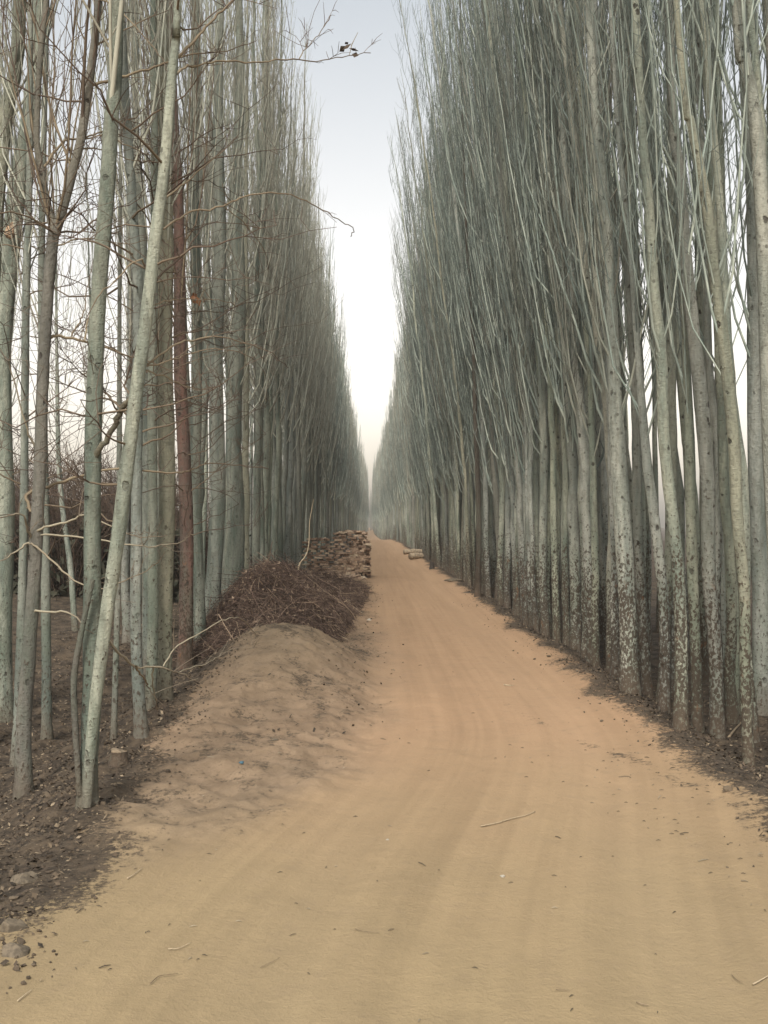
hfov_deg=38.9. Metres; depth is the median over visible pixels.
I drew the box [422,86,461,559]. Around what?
poplar tree
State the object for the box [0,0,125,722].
poplar tree
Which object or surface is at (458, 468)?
poplar tree
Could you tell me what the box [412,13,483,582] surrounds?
poplar tree
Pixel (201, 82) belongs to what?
poplar tree
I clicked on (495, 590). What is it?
poplar tree
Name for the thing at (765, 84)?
poplar tree
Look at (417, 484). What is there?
poplar tree
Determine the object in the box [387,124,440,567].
poplar tree
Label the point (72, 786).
leaf litter
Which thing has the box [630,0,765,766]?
poplar tree
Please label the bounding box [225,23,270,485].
poplar tree
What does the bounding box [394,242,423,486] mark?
poplar tree
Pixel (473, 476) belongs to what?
poplar tree
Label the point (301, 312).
poplar tree
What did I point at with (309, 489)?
poplar tree
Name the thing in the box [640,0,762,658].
poplar tree
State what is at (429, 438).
poplar tree
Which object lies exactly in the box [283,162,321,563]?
poplar tree
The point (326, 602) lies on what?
brush pile
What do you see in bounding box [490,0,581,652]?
poplar tree
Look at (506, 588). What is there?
poplar tree
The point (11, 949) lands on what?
rock
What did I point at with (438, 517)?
poplar tree
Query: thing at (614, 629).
poplar tree
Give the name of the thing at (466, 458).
poplar tree
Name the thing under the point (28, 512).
thicket shrub
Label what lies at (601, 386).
poplar tree
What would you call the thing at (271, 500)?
poplar tree
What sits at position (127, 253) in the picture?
poplar tree
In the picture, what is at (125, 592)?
poplar tree
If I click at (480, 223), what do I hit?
poplar tree
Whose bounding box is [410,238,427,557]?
poplar tree
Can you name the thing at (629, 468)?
poplar tree
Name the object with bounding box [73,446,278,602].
thicket shrub
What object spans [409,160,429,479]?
poplar tree
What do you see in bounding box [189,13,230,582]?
poplar tree
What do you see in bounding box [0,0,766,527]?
sky
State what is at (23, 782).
forked tree
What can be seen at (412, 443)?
poplar tree
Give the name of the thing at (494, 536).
poplar tree
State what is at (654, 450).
poplar tree
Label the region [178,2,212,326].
poplar tree
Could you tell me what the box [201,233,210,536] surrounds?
poplar tree
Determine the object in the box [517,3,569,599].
poplar tree
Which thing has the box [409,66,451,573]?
poplar tree
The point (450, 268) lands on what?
poplar tree
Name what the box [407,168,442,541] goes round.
poplar tree
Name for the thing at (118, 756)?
stump
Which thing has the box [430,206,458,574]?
poplar tree
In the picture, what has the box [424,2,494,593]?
poplar tree
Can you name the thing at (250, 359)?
poplar tree
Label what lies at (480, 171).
poplar tree
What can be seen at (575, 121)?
poplar tree
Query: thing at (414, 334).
poplar tree
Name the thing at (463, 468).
poplar tree
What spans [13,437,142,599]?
thicket shrub
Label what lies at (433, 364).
poplar tree
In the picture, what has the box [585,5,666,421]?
poplar tree
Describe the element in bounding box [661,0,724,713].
poplar tree
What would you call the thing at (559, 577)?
poplar tree
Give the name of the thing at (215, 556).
poplar tree
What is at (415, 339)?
poplar tree
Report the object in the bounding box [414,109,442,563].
poplar tree
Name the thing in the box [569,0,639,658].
poplar tree
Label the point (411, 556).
log
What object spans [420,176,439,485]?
poplar tree
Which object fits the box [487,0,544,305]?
poplar tree
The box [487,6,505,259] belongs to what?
poplar tree
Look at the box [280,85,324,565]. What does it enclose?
poplar tree
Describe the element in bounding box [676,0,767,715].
poplar tree
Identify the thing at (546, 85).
poplar tree
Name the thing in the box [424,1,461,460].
poplar tree
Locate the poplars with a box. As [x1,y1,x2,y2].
[223,1,641,580]
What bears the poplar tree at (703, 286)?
on the ground
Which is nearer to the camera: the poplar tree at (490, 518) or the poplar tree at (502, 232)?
the poplar tree at (502, 232)
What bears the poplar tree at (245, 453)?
on the ground
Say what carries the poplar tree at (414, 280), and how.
on the ground
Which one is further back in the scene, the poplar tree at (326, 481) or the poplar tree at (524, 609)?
the poplar tree at (326, 481)
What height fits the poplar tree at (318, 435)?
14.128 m
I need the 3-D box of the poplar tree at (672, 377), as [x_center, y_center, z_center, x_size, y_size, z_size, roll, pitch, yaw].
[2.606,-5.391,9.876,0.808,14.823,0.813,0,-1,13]
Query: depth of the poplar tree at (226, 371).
20.55 m
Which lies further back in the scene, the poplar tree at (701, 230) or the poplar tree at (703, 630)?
the poplar tree at (701, 230)
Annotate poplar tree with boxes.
[0,0,58,281]
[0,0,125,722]
[0,0,196,740]
[0,0,222,739]
[0,0,222,766]
[0,0,315,702]
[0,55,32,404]
[3,0,296,738]
[12,0,278,709]
[12,62,126,630]
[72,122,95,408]
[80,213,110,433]
[82,0,277,670]
[92,0,182,674]
[97,1,148,643]
[102,0,148,598]
[116,244,126,435]
[122,0,341,643]
[128,0,191,511]
[131,57,150,225]
[145,1,211,443]
[147,30,190,207]
[174,0,323,614]
[178,0,267,596]
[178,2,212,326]
[179,0,227,368]
[182,0,248,361]
[183,1,275,630]
[186,0,259,518]
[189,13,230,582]
[201,14,228,368]
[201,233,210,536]
[210,22,254,596]
[211,77,268,600]
[223,0,291,578]
[223,4,254,394]
[225,0,300,568]
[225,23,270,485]
[226,0,299,525]
[226,0,305,559]
[243,94,299,463]
[244,0,292,560]
[248,0,310,562]
[248,111,273,448]
[249,1,299,560]
[251,8,302,412]
[251,66,303,494]
[260,133,285,559]
[261,0,297,561]
[271,65,308,478]
[272,30,319,562]
[280,61,312,561]
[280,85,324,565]
[283,106,316,562]
[283,123,316,552]
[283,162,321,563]
[285,200,330,567]
[286,13,324,569]
[292,185,318,566]
[296,213,325,569]
[297,102,327,561]
[300,151,321,568]
[301,119,320,466]
[306,165,325,567]
[307,205,329,496]
[310,238,332,545]
[311,203,327,554]
[311,237,332,416]
[311,276,336,565]
[312,186,338,560]
[313,224,337,545]
[314,233,335,560]
[317,318,337,556]
[318,247,332,519]
[321,267,342,559]
[323,299,339,505]
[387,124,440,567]
[388,210,431,494]
[388,242,421,548]
[389,269,430,559]
[392,0,471,586]
[393,142,436,563]
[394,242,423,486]
[395,69,458,576]
[395,110,447,570]
[396,116,448,544]
[396,170,440,494]
[397,253,425,491]
[398,173,437,562]
[399,250,421,548]
[400,267,429,505]
[401,216,430,557]
[402,243,423,553]
[403,180,432,557]
[404,241,416,434]
[404,256,423,508]
[404,405,426,552]
[406,180,431,560]
[406,239,436,497]
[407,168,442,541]
[409,0,469,554]
[409,57,444,568]
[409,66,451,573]
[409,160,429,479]
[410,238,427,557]
[410,272,427,556]
[412,0,491,597]
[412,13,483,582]
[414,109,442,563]
[416,123,459,470]
[416,160,444,555]
[416,160,447,460]
[418,202,436,562]
[419,123,439,542]
[419,189,439,507]
[419,246,429,560]
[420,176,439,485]
[421,58,462,433]
[421,128,464,491]
[421,208,442,567]
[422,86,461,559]
[422,144,450,571]
[422,164,445,569]
[423,0,481,577]
[423,196,460,552]
[424,0,482,480]
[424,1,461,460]
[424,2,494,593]
[424,85,448,412]
[425,78,453,573]
[426,0,474,587]
[427,8,475,527]
[430,54,475,559]
[430,95,459,578]
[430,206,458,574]
[431,38,463,579]
[432,0,512,608]
[433,0,483,596]
[433,0,503,582]
[434,124,471,577]
[436,0,508,605]
[438,2,490,593]
[440,106,474,507]
[442,10,461,346]
[442,26,472,583]
[444,65,496,591]
[446,1,514,607]
[447,0,489,496]
[448,0,516,607]
[448,0,573,625]
[448,3,488,590]
[452,0,523,619]
[454,3,530,608]
[458,0,531,600]
[458,0,553,612]
[459,13,501,593]
[462,3,504,542]
[463,0,504,598]
[463,0,548,627]
[466,4,508,377]
[468,0,547,539]
[474,10,516,486]
[476,0,539,491]
[476,0,551,631]
[479,0,533,616]
[479,0,549,627]
[479,0,567,638]
[479,17,512,599]
[486,0,553,636]
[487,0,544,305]
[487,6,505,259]
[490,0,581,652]
[491,505,495,569]
[492,0,573,643]
[493,0,535,436]
[494,0,554,525]
[495,0,538,494]
[505,0,665,673]
[506,0,597,645]
[512,0,551,608]
[513,3,617,466]
[516,0,606,615]
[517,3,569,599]
[518,0,593,629]
[521,0,608,667]
[523,2,561,590]
[523,6,560,628]
[524,10,580,573]
[526,0,639,667]
[527,0,627,657]
[528,43,550,553]
[530,124,539,492]
[539,0,607,438]
[539,0,663,679]
[541,4,617,641]
[541,84,561,606]
[553,0,681,696]
[555,0,723,697]
[556,0,700,715]
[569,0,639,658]
[569,11,608,257]
[582,4,684,658]
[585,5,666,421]
[585,33,664,651]
[588,10,634,561]
[589,185,600,629]
[594,0,707,731]
[598,0,660,672]
[600,12,634,579]
[601,0,677,699]
[601,3,627,358]
[601,35,699,570]
[606,0,742,733]
[608,1,684,569]
[612,6,704,642]
[613,0,689,666]
[621,0,728,738]
[626,13,665,268]
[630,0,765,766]
[635,0,709,702]
[636,7,686,577]
[636,133,658,632]
[639,0,764,723]
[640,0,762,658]
[653,0,722,682]
[654,1,735,448]
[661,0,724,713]
[663,0,767,714]
[676,0,759,742]
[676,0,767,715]
[682,16,733,228]
[682,22,746,386]
[686,42,766,457]
[707,0,767,188]
[725,0,767,553]
[738,0,767,116]
[755,3,767,152]
[759,0,767,145]
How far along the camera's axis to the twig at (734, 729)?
8.77 m
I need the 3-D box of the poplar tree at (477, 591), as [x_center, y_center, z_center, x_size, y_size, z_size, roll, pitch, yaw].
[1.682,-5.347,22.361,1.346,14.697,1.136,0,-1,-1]
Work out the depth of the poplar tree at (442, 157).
26.20 m
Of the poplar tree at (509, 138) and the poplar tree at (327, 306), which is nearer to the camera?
the poplar tree at (509, 138)
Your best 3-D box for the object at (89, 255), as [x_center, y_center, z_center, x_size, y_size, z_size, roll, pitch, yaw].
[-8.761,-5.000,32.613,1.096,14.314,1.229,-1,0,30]
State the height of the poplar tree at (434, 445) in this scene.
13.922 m
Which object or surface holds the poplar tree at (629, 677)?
on the ground
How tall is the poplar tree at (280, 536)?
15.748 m
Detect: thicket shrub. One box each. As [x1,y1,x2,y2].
[12,417,114,522]
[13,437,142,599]
[13,438,83,591]
[13,453,68,590]
[14,421,208,572]
[17,417,251,567]
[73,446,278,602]
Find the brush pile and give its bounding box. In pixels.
[172,499,375,666]
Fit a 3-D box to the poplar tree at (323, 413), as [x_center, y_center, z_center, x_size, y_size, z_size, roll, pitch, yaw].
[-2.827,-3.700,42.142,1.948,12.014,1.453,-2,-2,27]
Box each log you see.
[403,549,421,554]
[408,553,423,559]
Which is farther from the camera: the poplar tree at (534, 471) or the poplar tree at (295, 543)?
the poplar tree at (295, 543)
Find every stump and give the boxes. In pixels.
[108,748,130,767]
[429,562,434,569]
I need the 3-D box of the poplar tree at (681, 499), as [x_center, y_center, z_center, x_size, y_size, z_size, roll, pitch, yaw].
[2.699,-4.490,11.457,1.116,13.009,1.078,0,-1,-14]
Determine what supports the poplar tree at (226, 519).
on the ground
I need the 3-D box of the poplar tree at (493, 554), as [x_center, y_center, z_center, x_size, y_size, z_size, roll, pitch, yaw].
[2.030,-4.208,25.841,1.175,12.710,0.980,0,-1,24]
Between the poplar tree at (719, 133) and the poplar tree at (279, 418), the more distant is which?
the poplar tree at (279, 418)
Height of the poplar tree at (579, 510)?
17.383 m
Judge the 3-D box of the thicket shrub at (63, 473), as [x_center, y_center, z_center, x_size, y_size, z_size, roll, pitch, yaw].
[-8.870,-0.215,28.053,5.948,4.544,5.317,0,-1,-1]
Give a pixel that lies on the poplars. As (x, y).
(394, 507)
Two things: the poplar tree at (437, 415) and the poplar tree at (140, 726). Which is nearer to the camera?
the poplar tree at (140, 726)
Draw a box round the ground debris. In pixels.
[17,637,765,1020]
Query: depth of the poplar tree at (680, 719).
8.24 m
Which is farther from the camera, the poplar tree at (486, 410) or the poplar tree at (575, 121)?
the poplar tree at (486, 410)
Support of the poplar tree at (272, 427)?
on the ground
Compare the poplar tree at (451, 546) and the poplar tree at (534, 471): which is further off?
the poplar tree at (451, 546)
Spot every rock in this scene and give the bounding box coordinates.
[0,918,28,932]
[0,942,29,957]
[10,871,38,885]
[443,578,463,581]
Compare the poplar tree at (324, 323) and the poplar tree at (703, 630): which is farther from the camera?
the poplar tree at (324, 323)
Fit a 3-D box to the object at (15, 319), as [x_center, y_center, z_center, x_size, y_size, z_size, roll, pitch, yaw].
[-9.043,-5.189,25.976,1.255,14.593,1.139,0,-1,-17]
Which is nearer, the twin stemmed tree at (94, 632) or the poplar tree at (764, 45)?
the twin stemmed tree at (94, 632)
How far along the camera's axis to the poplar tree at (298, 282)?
29.87 m
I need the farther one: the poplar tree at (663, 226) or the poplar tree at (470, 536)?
the poplar tree at (470, 536)
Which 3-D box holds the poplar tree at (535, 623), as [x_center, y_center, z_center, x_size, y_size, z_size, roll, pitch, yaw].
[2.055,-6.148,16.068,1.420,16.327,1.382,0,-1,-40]
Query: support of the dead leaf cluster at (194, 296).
attached to the twin stemmed tree at (94, 632)
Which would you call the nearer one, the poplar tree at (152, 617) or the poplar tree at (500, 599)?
the poplar tree at (152, 617)
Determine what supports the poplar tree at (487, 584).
on the ground
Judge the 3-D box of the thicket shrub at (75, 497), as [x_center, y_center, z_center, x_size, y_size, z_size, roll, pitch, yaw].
[-6.788,0.001,26.368,5.362,4.157,4.722,0,-1,12]
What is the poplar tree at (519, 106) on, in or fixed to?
on the ground
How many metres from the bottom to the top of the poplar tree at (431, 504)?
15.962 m
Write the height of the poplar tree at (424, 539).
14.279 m
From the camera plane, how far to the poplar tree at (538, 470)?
23.20 m
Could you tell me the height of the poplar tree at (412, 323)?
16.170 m
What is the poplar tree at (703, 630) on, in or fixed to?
on the ground
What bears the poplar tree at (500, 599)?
on the ground
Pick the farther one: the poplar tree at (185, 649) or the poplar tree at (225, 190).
the poplar tree at (225, 190)
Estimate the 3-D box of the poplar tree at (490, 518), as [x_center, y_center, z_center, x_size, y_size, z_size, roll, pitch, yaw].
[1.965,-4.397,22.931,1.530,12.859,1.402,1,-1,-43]
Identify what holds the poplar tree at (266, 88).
on the ground
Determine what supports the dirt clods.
on the ground
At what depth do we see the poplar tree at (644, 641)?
10.60 m
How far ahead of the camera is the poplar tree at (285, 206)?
29.29 m
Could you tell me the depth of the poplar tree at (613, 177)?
18.22 m
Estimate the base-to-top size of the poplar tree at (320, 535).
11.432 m
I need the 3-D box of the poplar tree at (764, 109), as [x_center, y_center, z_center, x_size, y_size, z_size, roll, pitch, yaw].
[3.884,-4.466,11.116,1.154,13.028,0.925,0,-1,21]
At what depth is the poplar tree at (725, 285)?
8.36 m
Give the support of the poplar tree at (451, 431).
on the ground
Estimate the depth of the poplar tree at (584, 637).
12.75 m
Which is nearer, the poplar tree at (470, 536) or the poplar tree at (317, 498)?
the poplar tree at (470, 536)
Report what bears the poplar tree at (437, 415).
on the ground
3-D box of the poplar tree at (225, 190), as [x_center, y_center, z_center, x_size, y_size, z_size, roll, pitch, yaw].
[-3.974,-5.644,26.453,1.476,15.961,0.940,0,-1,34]
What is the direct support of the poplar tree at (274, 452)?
on the ground
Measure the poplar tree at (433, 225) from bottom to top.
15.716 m
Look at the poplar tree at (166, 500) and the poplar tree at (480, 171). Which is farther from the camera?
the poplar tree at (480, 171)
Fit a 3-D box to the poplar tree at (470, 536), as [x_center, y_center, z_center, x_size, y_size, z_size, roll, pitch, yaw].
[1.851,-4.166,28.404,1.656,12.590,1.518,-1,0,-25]
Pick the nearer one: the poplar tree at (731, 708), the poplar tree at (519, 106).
the poplar tree at (731, 708)
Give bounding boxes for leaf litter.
[0,580,767,980]
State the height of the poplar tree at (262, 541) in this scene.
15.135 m
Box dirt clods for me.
[0,593,767,993]
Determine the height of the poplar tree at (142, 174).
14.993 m
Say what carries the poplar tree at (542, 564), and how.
on the ground
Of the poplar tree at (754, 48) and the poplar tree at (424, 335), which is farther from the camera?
the poplar tree at (424, 335)
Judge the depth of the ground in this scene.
5.45 m
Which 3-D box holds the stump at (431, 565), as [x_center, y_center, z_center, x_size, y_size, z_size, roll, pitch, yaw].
[1.577,1.804,35.881,0.211,0.345,0.209,0,-1,-1]
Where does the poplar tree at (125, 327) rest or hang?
on the ground
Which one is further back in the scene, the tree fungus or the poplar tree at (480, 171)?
the poplar tree at (480, 171)
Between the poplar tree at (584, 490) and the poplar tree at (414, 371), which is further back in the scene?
the poplar tree at (414, 371)
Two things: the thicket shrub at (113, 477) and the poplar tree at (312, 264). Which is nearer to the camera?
the thicket shrub at (113, 477)
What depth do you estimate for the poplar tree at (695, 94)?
10.42 m
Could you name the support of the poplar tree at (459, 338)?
on the ground
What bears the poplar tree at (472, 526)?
on the ground
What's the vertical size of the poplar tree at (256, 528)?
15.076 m
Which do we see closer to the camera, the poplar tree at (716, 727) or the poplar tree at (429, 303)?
the poplar tree at (716, 727)
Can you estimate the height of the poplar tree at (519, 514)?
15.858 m
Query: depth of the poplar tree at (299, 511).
30.95 m
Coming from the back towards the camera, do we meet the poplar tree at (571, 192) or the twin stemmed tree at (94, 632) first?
the poplar tree at (571, 192)
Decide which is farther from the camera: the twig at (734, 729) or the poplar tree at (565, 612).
the poplar tree at (565, 612)
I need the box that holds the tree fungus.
[4,222,13,238]
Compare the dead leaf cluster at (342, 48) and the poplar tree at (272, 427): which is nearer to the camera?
the dead leaf cluster at (342, 48)
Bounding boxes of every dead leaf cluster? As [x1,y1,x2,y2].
[191,287,205,311]
[339,33,358,56]
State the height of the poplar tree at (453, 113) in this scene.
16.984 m
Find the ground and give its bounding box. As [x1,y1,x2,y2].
[0,528,767,1023]
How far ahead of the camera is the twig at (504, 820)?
5.80 m
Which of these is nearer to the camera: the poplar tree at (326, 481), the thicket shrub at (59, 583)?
the thicket shrub at (59, 583)
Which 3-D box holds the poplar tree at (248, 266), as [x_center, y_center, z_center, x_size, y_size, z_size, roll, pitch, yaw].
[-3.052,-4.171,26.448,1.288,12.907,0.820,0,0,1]
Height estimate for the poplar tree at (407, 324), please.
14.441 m
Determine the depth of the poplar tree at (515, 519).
18.98 m
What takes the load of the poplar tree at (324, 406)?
on the ground
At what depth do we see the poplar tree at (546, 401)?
18.97 m
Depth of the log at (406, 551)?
49.81 m
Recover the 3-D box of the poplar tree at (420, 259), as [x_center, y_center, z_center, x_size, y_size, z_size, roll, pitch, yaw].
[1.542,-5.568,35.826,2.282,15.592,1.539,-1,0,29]
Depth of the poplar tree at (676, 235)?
14.85 m
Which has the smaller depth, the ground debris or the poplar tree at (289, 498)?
the ground debris
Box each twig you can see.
[480,811,534,826]
[728,722,740,736]
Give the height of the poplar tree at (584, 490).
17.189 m
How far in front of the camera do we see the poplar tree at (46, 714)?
10.05 m
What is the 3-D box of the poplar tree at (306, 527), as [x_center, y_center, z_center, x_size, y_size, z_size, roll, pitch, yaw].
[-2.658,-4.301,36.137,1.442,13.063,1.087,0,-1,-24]
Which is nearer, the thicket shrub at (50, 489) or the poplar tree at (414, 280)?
the thicket shrub at (50, 489)
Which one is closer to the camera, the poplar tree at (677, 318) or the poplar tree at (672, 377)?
the poplar tree at (672, 377)
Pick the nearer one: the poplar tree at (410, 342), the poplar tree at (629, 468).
the poplar tree at (629, 468)
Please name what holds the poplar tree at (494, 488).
on the ground
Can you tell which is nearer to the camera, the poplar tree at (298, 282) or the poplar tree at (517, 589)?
the poplar tree at (517, 589)
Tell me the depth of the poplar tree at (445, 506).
35.18 m
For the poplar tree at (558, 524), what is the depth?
17.24 m
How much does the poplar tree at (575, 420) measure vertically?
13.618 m
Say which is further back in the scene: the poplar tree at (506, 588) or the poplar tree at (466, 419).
the poplar tree at (466, 419)
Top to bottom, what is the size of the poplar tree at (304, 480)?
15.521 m
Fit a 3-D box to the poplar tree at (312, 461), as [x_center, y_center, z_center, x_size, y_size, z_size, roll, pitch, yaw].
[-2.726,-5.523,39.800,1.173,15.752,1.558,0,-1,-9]
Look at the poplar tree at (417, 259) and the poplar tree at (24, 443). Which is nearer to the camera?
the poplar tree at (24, 443)
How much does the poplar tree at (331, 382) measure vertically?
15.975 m
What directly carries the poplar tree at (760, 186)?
on the ground
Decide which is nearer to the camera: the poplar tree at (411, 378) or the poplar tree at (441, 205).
the poplar tree at (441, 205)
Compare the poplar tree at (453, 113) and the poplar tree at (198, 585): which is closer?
the poplar tree at (198, 585)
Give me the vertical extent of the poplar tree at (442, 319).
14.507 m
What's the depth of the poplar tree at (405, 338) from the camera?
46.15 m
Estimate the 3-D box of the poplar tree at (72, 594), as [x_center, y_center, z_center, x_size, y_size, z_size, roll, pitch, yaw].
[-5.422,-2.732,18.100,2.940,9.892,2.009,0,-1,-32]
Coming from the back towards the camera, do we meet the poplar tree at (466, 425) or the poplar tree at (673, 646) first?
the poplar tree at (466, 425)
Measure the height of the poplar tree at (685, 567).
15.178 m
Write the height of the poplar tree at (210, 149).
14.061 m
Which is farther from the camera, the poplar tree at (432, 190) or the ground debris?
the poplar tree at (432, 190)
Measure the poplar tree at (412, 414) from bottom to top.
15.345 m
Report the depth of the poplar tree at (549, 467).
20.48 m
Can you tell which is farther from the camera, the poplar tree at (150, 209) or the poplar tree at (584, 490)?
the poplar tree at (150, 209)
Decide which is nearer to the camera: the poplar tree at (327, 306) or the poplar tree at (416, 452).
the poplar tree at (327, 306)
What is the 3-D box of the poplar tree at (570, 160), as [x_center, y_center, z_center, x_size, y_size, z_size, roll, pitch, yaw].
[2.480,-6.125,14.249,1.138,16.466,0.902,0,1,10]
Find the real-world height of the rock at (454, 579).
0.126 m
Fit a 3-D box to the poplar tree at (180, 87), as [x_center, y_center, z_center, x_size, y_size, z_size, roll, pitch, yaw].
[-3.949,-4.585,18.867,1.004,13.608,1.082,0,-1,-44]
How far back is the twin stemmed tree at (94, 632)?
6.12 m
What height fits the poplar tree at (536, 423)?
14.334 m
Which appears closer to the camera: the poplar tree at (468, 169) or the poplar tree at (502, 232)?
the poplar tree at (502, 232)
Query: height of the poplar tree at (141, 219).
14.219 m
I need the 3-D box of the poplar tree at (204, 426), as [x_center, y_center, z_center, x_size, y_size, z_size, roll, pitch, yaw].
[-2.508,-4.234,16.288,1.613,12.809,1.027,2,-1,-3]
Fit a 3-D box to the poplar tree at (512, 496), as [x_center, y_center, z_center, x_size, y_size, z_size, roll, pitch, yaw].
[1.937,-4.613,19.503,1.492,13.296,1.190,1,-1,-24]
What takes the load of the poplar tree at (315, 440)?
on the ground
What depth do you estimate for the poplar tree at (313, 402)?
45.88 m
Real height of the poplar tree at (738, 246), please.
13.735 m
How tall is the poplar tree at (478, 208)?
14.423 m
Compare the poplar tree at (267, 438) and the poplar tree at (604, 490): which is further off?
the poplar tree at (267, 438)
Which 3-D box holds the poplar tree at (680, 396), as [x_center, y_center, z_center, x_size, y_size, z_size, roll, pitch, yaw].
[2.973,-4.476,12.580,1.179,13.154,1.232,-3,-2,39]
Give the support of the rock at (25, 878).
on the ground
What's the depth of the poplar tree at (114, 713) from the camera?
8.30 m
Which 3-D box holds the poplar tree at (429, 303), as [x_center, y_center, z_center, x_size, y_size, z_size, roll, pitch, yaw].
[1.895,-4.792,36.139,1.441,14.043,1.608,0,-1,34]
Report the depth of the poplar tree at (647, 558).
12.89 m
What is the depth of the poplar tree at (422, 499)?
49.63 m
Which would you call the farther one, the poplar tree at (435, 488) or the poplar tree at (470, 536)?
the poplar tree at (435, 488)
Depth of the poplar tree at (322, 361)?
49.45 m
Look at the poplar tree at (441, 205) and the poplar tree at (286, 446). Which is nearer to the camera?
the poplar tree at (286, 446)
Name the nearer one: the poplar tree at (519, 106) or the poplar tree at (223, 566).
the poplar tree at (519, 106)
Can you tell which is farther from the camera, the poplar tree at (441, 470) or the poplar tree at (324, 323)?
the poplar tree at (324, 323)
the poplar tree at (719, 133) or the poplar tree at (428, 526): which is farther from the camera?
the poplar tree at (428, 526)
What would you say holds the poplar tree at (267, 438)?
on the ground
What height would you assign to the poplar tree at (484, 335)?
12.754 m
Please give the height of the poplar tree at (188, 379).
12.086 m
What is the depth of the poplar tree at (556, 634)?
14.83 m
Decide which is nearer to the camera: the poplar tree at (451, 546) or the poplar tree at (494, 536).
the poplar tree at (494, 536)
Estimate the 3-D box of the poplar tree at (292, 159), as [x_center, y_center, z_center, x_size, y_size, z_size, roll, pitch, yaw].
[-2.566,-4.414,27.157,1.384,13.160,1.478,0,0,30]
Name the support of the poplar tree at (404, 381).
on the ground
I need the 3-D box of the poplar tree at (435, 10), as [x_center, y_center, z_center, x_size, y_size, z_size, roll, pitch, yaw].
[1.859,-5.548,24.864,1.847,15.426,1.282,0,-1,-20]
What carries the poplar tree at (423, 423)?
on the ground
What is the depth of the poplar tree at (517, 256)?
15.57 m
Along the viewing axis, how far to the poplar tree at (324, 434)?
51.29 m
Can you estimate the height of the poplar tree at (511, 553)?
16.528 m
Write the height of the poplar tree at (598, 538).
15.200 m
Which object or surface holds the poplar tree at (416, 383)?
on the ground
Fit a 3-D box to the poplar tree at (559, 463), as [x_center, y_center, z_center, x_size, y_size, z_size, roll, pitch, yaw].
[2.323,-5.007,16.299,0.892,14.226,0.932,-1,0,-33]
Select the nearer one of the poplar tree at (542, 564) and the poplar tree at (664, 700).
the poplar tree at (664, 700)
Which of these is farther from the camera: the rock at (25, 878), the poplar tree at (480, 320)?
the poplar tree at (480, 320)
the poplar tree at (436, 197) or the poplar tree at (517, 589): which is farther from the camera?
the poplar tree at (436, 197)
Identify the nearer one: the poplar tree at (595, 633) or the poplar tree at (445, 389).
the poplar tree at (595, 633)
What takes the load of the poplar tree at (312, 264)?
on the ground
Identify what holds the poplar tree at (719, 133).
on the ground
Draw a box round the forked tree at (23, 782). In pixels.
[0,0,267,802]
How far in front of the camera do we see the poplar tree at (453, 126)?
27.54 m
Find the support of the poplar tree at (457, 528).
on the ground
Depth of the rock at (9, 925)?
4.26 m
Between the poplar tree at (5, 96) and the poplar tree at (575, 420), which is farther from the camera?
the poplar tree at (575, 420)
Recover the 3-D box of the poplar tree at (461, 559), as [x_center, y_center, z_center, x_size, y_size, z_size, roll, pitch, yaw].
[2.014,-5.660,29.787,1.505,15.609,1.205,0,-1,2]
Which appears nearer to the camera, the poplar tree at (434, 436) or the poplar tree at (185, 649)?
the poplar tree at (185, 649)
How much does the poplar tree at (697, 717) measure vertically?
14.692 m
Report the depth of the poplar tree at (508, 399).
17.92 m
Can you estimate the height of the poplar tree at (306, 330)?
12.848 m
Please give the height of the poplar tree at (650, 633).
15.199 m
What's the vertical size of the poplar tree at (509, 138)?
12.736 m
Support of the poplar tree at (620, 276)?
on the ground
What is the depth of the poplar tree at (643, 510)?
12.30 m
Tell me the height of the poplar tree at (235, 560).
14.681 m
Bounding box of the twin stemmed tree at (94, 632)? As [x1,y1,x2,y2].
[0,0,379,810]
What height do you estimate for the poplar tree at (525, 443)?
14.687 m

